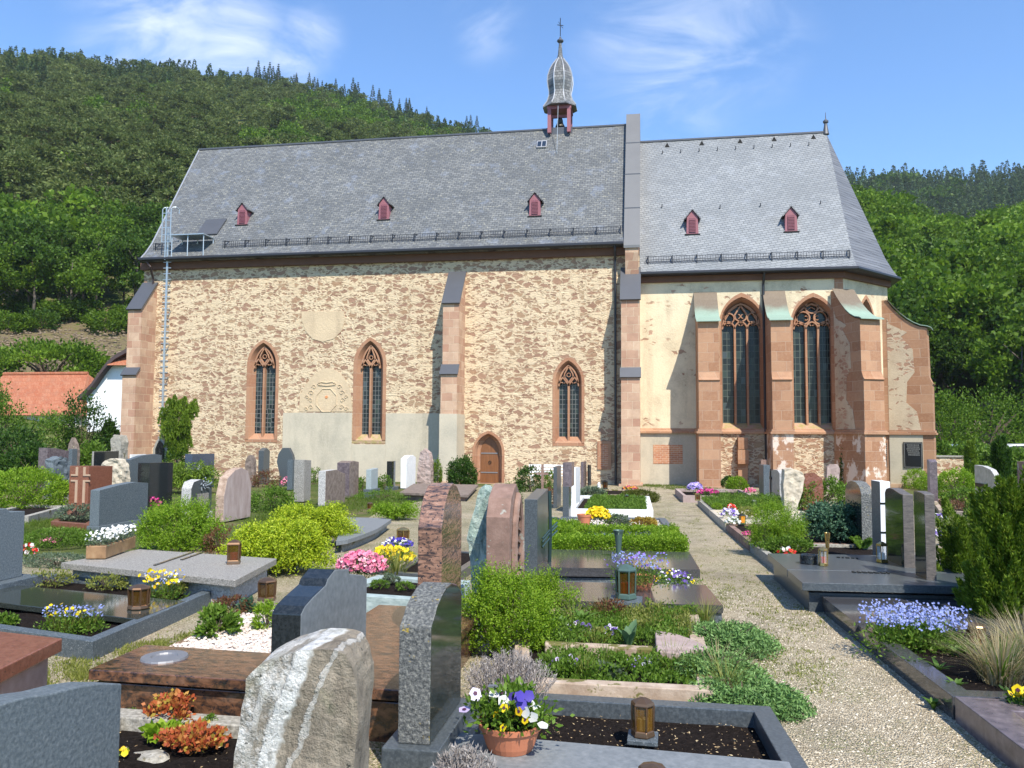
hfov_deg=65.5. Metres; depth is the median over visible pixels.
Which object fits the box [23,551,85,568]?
ground cover
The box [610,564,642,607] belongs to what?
grave lantern
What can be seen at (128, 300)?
wood edge bush
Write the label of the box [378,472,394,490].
shrub
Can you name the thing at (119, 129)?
pine tree
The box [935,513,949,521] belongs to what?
flower clump
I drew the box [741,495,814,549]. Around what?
spirea bush
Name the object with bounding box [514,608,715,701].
grave
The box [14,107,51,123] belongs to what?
pine tree
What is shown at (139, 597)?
grave lantern
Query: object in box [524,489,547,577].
headstone
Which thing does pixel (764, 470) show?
headstone
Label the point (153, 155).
pine tree
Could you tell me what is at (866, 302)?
window
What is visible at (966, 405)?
wood edge bush
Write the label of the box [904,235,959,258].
beech tree
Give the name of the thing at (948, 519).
grass
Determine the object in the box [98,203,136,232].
beech tree
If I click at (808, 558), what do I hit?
candle bowl
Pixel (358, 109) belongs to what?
beech wood
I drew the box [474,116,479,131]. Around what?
spruce tree
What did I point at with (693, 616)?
grass tuft
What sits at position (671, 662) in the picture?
grass tuft
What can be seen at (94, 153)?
pine tree
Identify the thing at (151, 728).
leafy plant
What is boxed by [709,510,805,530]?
grave
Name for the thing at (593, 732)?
grave
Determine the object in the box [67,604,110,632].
forget me nots
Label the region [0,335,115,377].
slope tree
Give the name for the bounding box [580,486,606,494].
perennials
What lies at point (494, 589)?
box shrub
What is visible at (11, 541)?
headstone
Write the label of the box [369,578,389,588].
stonecrop
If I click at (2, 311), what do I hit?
wood edge bush
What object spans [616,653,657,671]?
flower clump
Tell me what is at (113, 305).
wood edge bush
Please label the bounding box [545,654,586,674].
flower clump
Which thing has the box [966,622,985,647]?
grave lantern
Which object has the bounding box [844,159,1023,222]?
spruce wood
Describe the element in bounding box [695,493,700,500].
grave lantern
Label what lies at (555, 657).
grass tuft
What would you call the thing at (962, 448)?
bush
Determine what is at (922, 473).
clipped shrub
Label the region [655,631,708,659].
flat stone
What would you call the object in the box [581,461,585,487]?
headstone
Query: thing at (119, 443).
headstone
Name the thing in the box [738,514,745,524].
grave lantern
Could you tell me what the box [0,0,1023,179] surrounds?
sky
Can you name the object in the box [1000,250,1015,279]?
beech tree
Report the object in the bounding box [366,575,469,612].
grave
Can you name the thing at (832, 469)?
headstone
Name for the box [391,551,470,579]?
grave
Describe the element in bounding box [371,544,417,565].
flower clump
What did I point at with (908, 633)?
forget me nots
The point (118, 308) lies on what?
wood edge bush
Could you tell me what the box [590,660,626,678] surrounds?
herb clump
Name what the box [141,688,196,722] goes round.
coral bells
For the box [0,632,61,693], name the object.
gravestone
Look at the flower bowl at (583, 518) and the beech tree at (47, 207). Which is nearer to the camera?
the flower bowl at (583, 518)
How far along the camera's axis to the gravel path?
5.45 m
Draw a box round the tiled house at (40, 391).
[0,372,93,425]
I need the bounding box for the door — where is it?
[480,437,498,482]
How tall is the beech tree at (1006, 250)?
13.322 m
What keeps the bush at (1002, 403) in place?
on the hillside
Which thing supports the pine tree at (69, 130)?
on the hillside
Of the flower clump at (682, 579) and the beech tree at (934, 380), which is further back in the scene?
the beech tree at (934, 380)
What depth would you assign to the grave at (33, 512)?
17.48 m
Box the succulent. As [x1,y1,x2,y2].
[235,594,257,614]
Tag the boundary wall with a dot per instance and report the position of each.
(945, 462)
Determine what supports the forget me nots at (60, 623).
on the grave at (27, 604)
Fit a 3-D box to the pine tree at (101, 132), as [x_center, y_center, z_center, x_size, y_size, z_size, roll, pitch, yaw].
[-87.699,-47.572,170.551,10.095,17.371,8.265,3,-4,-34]
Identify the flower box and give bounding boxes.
[85,524,136,558]
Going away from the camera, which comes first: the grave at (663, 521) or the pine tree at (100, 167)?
the grave at (663, 521)
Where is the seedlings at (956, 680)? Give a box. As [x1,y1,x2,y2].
[944,676,964,684]
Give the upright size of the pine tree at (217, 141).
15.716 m
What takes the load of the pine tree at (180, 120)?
on the hillside
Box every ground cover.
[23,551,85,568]
[52,501,89,520]
[348,489,409,500]
[532,644,696,684]
[544,597,688,645]
[583,492,647,508]
[620,602,693,635]
[701,489,799,509]
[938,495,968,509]
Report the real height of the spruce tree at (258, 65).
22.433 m
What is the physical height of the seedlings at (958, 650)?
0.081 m
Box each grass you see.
[24,496,422,547]
[47,548,333,684]
[216,479,722,501]
[913,494,970,531]
[917,613,1023,688]
[956,604,1023,671]
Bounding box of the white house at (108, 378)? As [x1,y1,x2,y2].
[78,348,126,431]
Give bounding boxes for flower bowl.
[478,713,542,756]
[577,513,591,524]
[636,573,654,589]
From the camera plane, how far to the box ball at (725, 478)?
30.52 m
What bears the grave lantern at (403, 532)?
on the gravel ground at (286, 581)
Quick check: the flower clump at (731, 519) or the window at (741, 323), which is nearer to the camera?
the flower clump at (731, 519)
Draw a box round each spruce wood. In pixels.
[0,46,488,134]
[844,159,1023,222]
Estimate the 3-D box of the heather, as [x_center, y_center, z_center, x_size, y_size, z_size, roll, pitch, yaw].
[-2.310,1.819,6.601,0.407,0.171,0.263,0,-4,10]
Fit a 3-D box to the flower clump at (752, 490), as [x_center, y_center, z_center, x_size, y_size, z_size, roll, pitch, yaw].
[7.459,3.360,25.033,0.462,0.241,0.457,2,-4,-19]
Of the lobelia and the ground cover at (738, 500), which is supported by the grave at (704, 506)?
the ground cover at (738, 500)
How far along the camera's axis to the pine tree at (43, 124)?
165.80 m
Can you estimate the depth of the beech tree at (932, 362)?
74.26 m
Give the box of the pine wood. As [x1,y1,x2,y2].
[0,49,490,216]
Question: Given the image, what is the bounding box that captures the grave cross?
[537,464,547,488]
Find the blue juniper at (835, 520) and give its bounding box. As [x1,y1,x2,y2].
[793,499,858,542]
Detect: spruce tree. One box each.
[253,61,261,78]
[265,62,272,81]
[268,66,275,86]
[274,68,280,81]
[311,77,317,91]
[369,85,375,101]
[376,91,381,105]
[387,89,394,110]
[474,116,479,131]
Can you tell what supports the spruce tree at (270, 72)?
on the hillside
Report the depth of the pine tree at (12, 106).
182.28 m
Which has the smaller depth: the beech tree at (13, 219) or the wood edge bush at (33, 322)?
the wood edge bush at (33, 322)
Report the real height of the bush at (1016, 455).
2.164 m
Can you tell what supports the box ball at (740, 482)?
on the gravel ground at (286, 581)
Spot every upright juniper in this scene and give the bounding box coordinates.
[935,492,978,572]
[952,463,1023,618]
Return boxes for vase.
[611,529,625,558]
[824,532,829,548]
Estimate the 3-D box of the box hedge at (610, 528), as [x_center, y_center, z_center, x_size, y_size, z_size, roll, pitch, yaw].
[1.720,2.506,13.209,2.150,0.466,0.632,0,-4,4]
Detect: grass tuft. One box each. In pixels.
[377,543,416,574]
[542,648,568,671]
[556,596,596,621]
[569,649,598,678]
[575,591,644,616]
[580,627,608,643]
[590,639,621,662]
[623,618,653,642]
[631,652,668,677]
[643,634,700,659]
[655,650,683,670]
[669,643,709,677]
[680,639,766,669]
[682,593,731,620]
[689,609,711,624]
[700,652,756,687]
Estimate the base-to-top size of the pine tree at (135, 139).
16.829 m
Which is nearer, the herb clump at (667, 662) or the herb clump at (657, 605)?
the herb clump at (667, 662)
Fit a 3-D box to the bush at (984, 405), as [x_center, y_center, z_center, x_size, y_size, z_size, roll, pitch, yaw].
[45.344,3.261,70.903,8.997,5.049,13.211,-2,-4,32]
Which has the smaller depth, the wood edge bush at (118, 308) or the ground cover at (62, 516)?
the ground cover at (62, 516)
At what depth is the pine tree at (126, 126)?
191.91 m
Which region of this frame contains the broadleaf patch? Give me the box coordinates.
[865,169,967,211]
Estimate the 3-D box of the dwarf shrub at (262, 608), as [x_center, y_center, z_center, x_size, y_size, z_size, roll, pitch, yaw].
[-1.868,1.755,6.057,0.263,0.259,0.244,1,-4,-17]
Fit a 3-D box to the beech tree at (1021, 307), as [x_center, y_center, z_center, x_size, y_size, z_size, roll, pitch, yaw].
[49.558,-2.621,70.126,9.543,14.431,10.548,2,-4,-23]
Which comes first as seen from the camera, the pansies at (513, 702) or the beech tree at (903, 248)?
the pansies at (513, 702)
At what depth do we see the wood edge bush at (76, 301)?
93.82 m
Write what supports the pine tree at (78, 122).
on the hillside
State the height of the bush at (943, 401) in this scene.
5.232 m
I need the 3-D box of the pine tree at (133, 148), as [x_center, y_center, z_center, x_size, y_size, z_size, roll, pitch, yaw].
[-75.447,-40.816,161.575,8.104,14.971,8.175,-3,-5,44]
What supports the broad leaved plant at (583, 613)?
on the grave at (675, 691)
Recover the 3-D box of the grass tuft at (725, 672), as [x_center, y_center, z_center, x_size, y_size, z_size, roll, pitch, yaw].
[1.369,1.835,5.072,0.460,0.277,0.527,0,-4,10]
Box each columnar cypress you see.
[962,436,978,487]
[988,434,1013,479]
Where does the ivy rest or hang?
attached to the church
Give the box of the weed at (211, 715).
[201,712,218,720]
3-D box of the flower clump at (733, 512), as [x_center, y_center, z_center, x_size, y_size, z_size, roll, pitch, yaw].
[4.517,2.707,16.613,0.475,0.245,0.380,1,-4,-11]
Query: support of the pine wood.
on the hillside
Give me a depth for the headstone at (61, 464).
20.81 m
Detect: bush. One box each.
[0,293,16,311]
[0,309,9,323]
[0,310,31,333]
[0,378,30,455]
[0,420,58,473]
[0,433,47,481]
[1,315,30,328]
[5,314,41,331]
[6,404,88,452]
[7,292,40,309]
[13,302,43,317]
[14,297,48,309]
[21,307,63,329]
[36,298,73,322]
[46,295,92,320]
[54,387,111,454]
[59,303,95,320]
[66,296,104,313]
[76,306,127,332]
[79,436,107,465]
[89,415,119,450]
[94,309,117,325]
[106,302,126,314]
[113,304,124,312]
[118,311,127,329]
[121,294,132,305]
[513,463,546,491]
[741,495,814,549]
[934,385,994,445]
[935,378,1023,445]
[936,409,957,424]
[936,438,965,455]
[945,406,984,431]
[948,439,991,466]
[954,401,981,424]
[959,444,1020,467]
[963,400,1020,442]
[973,408,1014,422]
[974,412,1023,436]
[984,433,1017,443]
[985,406,1023,429]
[991,445,1023,484]
[1008,433,1023,443]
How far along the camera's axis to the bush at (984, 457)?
40.31 m
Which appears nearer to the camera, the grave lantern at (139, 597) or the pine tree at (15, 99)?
the grave lantern at (139, 597)
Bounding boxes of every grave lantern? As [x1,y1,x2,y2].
[127,584,150,609]
[227,539,241,564]
[257,577,276,601]
[367,502,372,509]
[397,527,409,542]
[602,480,607,488]
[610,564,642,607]
[627,697,657,746]
[638,761,665,767]
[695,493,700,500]
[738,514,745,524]
[818,547,827,565]
[876,541,887,562]
[940,604,949,615]
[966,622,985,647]
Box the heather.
[212,593,257,613]
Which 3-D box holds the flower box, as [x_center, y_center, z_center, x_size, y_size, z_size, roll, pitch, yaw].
[-4.763,1.857,9.497,0.292,0.314,0.978,1,-4,-6]
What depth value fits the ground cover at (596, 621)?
6.38 m
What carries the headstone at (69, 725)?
on the gravel ground at (286, 581)
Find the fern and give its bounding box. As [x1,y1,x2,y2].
[849,535,871,548]
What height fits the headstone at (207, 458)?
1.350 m
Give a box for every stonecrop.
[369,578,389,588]
[383,572,394,579]
[384,575,401,584]
[395,580,415,590]
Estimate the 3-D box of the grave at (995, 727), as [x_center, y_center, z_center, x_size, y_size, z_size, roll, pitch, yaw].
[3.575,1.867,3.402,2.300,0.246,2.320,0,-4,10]
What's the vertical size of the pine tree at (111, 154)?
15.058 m
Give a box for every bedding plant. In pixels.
[0,611,20,625]
[31,567,78,587]
[84,571,131,590]
[159,576,188,595]
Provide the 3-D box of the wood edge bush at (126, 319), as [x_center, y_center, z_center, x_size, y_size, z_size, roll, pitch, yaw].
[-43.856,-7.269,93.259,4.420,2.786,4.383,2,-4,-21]
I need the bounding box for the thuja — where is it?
[157,394,199,468]
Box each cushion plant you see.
[23,525,93,549]
[711,502,723,509]
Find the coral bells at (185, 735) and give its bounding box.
[153,716,232,755]
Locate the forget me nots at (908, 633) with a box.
[844,598,997,662]
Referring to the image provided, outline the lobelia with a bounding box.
[604,550,676,592]
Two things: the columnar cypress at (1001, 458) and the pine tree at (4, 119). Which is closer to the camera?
the columnar cypress at (1001, 458)
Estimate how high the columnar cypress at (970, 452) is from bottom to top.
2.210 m
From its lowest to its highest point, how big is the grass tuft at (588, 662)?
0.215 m
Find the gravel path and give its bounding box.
[638,487,1008,767]
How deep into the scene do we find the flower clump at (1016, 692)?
4.63 m
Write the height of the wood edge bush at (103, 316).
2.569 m
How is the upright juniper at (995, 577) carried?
on the grave at (925, 679)
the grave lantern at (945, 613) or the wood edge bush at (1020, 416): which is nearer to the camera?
the grave lantern at (945, 613)
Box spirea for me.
[629,515,658,526]
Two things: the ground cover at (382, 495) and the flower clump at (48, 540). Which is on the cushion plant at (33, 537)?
the flower clump at (48, 540)
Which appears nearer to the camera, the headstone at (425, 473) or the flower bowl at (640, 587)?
the flower bowl at (640, 587)
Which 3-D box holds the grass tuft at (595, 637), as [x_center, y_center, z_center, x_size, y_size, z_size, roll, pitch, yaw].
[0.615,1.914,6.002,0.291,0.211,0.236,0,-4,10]
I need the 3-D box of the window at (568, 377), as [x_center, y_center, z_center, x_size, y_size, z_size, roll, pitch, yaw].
[2.510,0.772,35.250,1.411,3.935,0.332,0,-4,10]
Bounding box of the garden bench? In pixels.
[527,464,562,485]
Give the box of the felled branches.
[0,329,126,368]
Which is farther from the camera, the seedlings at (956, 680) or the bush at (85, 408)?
the bush at (85, 408)
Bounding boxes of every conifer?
[0,465,68,508]
[162,459,223,491]
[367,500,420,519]
[433,454,442,482]
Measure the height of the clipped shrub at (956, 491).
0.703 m
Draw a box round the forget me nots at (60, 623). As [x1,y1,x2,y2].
[33,603,94,634]
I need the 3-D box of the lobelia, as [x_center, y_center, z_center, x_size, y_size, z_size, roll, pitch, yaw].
[1.292,1.873,8.001,0.737,0.404,0.498,0,-4,10]
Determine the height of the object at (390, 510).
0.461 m
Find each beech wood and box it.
[0,77,465,278]
[849,182,1023,334]
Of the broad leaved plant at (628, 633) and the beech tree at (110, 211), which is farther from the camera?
the beech tree at (110, 211)
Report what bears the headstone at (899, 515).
on the gravel ground at (286, 581)
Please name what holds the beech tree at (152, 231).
on the hillside
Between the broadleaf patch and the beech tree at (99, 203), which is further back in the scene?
the broadleaf patch
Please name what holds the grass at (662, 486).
on the hillside
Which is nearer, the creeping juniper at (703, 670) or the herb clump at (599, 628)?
the creeping juniper at (703, 670)
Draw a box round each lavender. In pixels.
[431,741,497,767]
[461,646,557,697]
[604,513,631,524]
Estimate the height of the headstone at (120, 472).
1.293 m
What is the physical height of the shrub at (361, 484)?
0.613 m
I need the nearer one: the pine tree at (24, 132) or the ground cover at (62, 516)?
the ground cover at (62, 516)
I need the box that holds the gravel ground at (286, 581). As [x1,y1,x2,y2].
[22,483,942,767]
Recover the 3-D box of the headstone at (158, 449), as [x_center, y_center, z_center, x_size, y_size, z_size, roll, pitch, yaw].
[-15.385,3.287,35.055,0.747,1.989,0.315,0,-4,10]
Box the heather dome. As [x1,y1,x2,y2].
[618,488,660,502]
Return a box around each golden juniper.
[215,515,338,575]
[265,498,362,541]
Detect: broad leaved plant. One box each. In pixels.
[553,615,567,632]
[569,609,599,620]
[617,619,636,644]
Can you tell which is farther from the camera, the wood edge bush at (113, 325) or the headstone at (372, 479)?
the wood edge bush at (113, 325)
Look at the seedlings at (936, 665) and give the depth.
5.48 m
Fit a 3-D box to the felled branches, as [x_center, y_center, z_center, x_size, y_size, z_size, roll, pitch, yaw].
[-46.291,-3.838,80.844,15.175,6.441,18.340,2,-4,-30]
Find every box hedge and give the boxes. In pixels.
[548,517,580,549]
[552,530,690,551]
[565,520,679,546]
[649,526,681,551]
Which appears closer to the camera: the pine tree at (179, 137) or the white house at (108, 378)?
the white house at (108, 378)
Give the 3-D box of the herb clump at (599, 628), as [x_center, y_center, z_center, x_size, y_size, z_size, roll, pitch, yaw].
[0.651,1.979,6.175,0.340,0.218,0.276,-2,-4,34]
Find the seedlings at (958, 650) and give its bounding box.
[946,644,964,655]
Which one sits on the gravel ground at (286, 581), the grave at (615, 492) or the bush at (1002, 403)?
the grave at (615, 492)
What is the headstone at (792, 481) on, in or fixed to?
on the gravel ground at (286, 581)
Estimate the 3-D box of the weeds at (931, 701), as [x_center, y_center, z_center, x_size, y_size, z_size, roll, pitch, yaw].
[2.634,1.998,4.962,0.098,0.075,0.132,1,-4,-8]
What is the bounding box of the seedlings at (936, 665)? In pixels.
[923,657,952,670]
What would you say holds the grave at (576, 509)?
on the gravel ground at (286, 581)
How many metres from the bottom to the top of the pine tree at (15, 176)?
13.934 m
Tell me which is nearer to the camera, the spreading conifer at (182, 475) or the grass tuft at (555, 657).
the grass tuft at (555, 657)
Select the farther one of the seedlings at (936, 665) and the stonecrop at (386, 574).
the stonecrop at (386, 574)
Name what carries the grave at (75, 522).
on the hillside
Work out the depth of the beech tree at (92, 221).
107.31 m
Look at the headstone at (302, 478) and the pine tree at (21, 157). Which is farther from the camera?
the pine tree at (21, 157)
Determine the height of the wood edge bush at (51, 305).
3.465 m
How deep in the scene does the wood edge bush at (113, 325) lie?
90.87 m
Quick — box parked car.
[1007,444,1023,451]
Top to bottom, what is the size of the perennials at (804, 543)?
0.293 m
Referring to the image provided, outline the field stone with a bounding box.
[134,749,169,763]
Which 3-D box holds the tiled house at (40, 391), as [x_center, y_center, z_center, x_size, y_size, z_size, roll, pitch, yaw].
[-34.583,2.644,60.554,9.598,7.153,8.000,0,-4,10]
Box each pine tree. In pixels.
[0,91,31,122]
[0,93,28,116]
[0,113,14,125]
[0,115,11,135]
[0,122,14,136]
[0,135,18,149]
[0,149,49,198]
[0,152,20,193]
[0,167,33,201]
[3,141,33,174]
[4,134,28,141]
[9,138,32,200]
[12,127,43,145]
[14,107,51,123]
[22,113,63,144]
[29,116,68,149]
[38,100,77,161]
[50,120,87,155]
[59,98,88,122]
[59,115,87,127]
[65,135,109,166]
[67,144,120,185]
[76,121,110,145]
[79,122,122,151]
[80,114,120,131]
[80,162,132,195]
[82,109,107,120]
[82,149,121,175]
[91,123,130,151]
[97,107,129,125]
[102,157,139,193]
[112,131,149,152]
[119,125,143,133]
[122,145,149,166]
[125,120,154,139]
[128,168,169,204]
[131,170,173,201]
[133,159,153,180]
[134,143,174,169]
[138,158,186,200]
[139,105,167,128]
[144,138,189,164]
[148,133,176,143]
[160,131,187,143]
[163,123,187,146]
[165,114,198,142]
[167,125,196,145]
[170,144,194,165]
[177,107,206,130]
[177,141,191,167]
[180,146,197,168]
[191,118,205,138]
[196,116,217,131]
[202,135,230,146]
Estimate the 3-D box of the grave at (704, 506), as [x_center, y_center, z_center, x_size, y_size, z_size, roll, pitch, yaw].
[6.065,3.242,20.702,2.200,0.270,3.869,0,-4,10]
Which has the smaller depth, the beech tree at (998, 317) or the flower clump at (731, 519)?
the flower clump at (731, 519)
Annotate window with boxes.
[245,340,278,441]
[352,337,386,443]
[552,357,583,445]
[719,293,763,428]
[791,293,831,428]
[862,295,873,314]
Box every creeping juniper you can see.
[656,643,772,682]
[680,617,785,662]
[687,668,817,723]
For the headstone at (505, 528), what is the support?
on the gravel ground at (286, 581)
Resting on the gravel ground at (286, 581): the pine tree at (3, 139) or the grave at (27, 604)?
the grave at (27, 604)
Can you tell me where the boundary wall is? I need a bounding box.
[936,455,963,482]
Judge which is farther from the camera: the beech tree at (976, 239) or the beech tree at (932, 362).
the beech tree at (976, 239)
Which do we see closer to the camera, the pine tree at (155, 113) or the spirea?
the spirea
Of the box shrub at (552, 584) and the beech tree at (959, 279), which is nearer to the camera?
the box shrub at (552, 584)
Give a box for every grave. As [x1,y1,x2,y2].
[0,573,210,660]
[6,505,66,522]
[51,507,89,529]
[61,549,276,606]
[89,605,479,742]
[118,708,240,767]
[336,517,390,552]
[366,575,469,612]
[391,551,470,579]
[400,484,477,500]
[429,692,807,767]
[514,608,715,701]
[537,549,699,584]
[552,516,669,535]
[555,581,722,622]
[571,495,652,516]
[572,542,675,550]
[587,489,641,495]
[675,488,750,502]
[698,499,798,514]
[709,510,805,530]
[726,523,854,550]
[750,543,872,570]
[768,553,965,611]
[822,596,1023,719]
[935,498,966,516]
[955,697,1023,767]
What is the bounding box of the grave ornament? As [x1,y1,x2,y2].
[541,491,557,561]
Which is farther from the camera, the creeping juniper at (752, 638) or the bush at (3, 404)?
the bush at (3, 404)
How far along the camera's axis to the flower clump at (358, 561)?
9.02 m
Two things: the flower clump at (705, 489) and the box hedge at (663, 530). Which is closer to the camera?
the box hedge at (663, 530)
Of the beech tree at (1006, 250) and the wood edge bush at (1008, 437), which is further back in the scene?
the beech tree at (1006, 250)
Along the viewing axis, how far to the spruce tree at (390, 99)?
420.82 m
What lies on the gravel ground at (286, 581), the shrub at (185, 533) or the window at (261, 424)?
the shrub at (185, 533)
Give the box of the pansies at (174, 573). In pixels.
[138,568,189,599]
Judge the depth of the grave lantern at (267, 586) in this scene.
6.98 m
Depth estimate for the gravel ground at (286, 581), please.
9.99 m
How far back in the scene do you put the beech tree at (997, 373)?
68.78 m
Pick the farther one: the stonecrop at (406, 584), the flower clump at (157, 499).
the flower clump at (157, 499)
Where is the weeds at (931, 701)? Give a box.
[921,696,940,709]
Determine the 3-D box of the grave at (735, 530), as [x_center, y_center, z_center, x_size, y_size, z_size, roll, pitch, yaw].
[5.016,2.701,13.902,2.200,0.261,3.269,0,-4,10]
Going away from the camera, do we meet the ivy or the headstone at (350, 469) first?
the headstone at (350, 469)
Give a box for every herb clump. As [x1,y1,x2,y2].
[525,613,568,647]
[554,653,606,679]
[576,626,612,643]
[584,597,629,617]
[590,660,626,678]
[620,599,674,623]
[645,655,680,682]
[667,602,709,619]
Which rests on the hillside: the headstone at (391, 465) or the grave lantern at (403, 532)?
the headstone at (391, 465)
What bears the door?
in the church
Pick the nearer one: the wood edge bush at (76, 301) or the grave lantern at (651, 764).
the grave lantern at (651, 764)
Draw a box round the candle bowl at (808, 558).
[800,553,817,564]
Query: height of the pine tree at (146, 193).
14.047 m
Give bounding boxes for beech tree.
[0,212,42,295]
[0,237,33,295]
[1,229,72,314]
[1,236,65,307]
[2,216,16,224]
[6,244,63,292]
[10,195,71,219]
[19,214,78,294]
[28,217,95,299]
[40,248,108,321]
[57,209,81,242]
[62,239,105,299]
[66,224,122,300]
[73,207,126,275]
[83,195,129,218]
[94,212,133,280]
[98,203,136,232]
[99,229,153,294]
[99,249,140,305]
[125,199,165,230]
[130,217,161,242]
[131,203,164,229]
[155,199,171,220]
[887,237,927,262]
[887,286,941,336]
[889,278,968,335]
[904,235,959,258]
[907,285,995,395]
[922,277,976,395]
[925,314,987,400]
[930,356,938,388]
[933,371,936,396]
[942,246,1005,277]
[957,229,1021,253]
[963,297,1023,389]
[966,250,1023,294]
[969,323,1023,407]
[970,303,1007,399]
[975,234,1023,255]
[977,289,1023,354]
[979,253,1023,296]
[984,240,1023,272]
[988,241,1023,266]
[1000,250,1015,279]
[1010,302,1023,356]
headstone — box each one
[0,508,42,588]
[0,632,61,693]
[0,682,120,767]
[37,448,68,489]
[44,456,70,505]
[67,466,112,511]
[68,437,79,465]
[68,449,76,476]
[87,482,147,532]
[92,451,118,465]
[101,458,130,484]
[110,435,128,459]
[126,454,161,481]
[138,462,172,507]
[153,436,167,461]
[181,477,211,519]
[185,453,214,485]
[215,467,250,521]
[233,628,373,767]
[245,455,256,486]
[258,448,269,483]
[271,568,366,652]
[277,448,294,486]
[287,460,293,489]
[294,460,310,501]
[318,469,344,504]
[337,461,358,497]
[363,468,379,497]
[381,582,473,767]
[385,461,398,489]
[400,455,415,487]
[417,448,433,483]
[418,483,461,590]
[467,484,491,621]
[485,483,524,635]
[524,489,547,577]
[553,465,560,507]
[563,462,573,516]
[571,467,579,504]
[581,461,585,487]
[588,465,590,485]
[759,464,769,494]
[769,469,781,497]
[781,468,804,510]
[801,473,823,510]
[825,464,839,489]
[845,480,872,549]
[871,480,889,554]
[885,488,914,567]
[914,491,936,579]
[927,459,937,501]
[974,465,998,492]
[1017,461,1023,482]
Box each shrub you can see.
[130,493,231,551]
[189,601,244,638]
[198,523,235,553]
[248,598,277,629]
[250,469,283,486]
[250,483,301,512]
[311,467,320,483]
[358,475,365,491]
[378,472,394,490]
[444,454,479,484]
[461,546,570,656]
[523,559,586,612]
[544,468,552,488]
[737,505,755,516]
[772,474,846,509]
[900,468,926,488]
[912,475,943,490]
[937,465,974,498]
[946,486,974,502]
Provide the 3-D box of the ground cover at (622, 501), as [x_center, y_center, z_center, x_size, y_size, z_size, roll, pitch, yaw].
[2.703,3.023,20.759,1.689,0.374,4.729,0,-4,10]
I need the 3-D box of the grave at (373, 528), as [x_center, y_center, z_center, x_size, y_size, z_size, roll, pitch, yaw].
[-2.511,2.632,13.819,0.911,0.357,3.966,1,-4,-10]
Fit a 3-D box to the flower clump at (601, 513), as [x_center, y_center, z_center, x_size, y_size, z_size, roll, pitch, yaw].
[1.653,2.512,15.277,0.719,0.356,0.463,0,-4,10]
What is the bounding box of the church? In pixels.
[120,18,937,488]
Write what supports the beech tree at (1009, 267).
on the hillside
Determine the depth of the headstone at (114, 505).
15.04 m
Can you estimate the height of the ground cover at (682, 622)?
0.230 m
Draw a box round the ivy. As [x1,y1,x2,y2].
[839,447,844,481]
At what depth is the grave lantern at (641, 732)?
4.11 m
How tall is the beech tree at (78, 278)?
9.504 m
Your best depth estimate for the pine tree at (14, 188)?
128.97 m
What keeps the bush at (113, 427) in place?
on the hillside
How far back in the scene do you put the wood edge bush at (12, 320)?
86.70 m
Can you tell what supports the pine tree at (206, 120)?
on the hillside
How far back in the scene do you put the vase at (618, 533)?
10.12 m
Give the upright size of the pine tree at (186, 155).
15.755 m
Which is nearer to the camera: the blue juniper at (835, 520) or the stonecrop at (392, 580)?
the stonecrop at (392, 580)
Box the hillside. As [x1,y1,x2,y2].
[0,99,1017,559]
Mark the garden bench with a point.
(536, 465)
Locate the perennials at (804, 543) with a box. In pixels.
[753,534,816,552]
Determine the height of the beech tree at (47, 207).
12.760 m
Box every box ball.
[719,475,734,487]
[724,476,748,489]
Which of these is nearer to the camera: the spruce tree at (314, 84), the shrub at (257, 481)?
the shrub at (257, 481)
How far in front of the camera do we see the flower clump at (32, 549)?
10.83 m
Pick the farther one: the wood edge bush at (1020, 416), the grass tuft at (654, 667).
the wood edge bush at (1020, 416)
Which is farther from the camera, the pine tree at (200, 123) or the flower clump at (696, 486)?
the pine tree at (200, 123)
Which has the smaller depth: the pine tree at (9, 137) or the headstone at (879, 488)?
the headstone at (879, 488)
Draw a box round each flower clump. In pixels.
[23,543,42,559]
[39,537,55,544]
[119,746,129,756]
[150,497,161,509]
[280,476,286,485]
[331,549,394,577]
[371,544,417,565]
[377,536,417,548]
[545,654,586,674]
[565,618,594,631]
[585,506,615,522]
[603,623,625,643]
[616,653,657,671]
[617,485,638,489]
[653,567,707,584]
[685,482,702,492]
[693,487,720,494]
[717,508,738,516]
[724,515,742,524]
[727,503,736,509]
[742,487,758,492]
[773,546,796,553]
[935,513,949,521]
[999,684,1023,705]
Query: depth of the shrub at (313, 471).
33.40 m
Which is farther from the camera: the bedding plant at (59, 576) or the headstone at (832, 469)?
the headstone at (832, 469)
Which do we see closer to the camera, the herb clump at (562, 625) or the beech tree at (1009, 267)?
the herb clump at (562, 625)
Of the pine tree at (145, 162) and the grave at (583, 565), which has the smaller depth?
the grave at (583, 565)
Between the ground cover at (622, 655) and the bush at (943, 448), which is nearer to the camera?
the ground cover at (622, 655)
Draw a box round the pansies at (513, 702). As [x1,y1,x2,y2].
[459,673,574,738]
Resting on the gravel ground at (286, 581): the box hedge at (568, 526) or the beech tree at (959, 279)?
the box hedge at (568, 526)
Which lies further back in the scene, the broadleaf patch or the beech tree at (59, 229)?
the broadleaf patch
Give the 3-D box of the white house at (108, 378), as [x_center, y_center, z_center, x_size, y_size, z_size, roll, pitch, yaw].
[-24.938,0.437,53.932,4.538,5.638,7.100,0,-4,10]
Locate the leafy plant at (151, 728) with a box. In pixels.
[138,717,184,743]

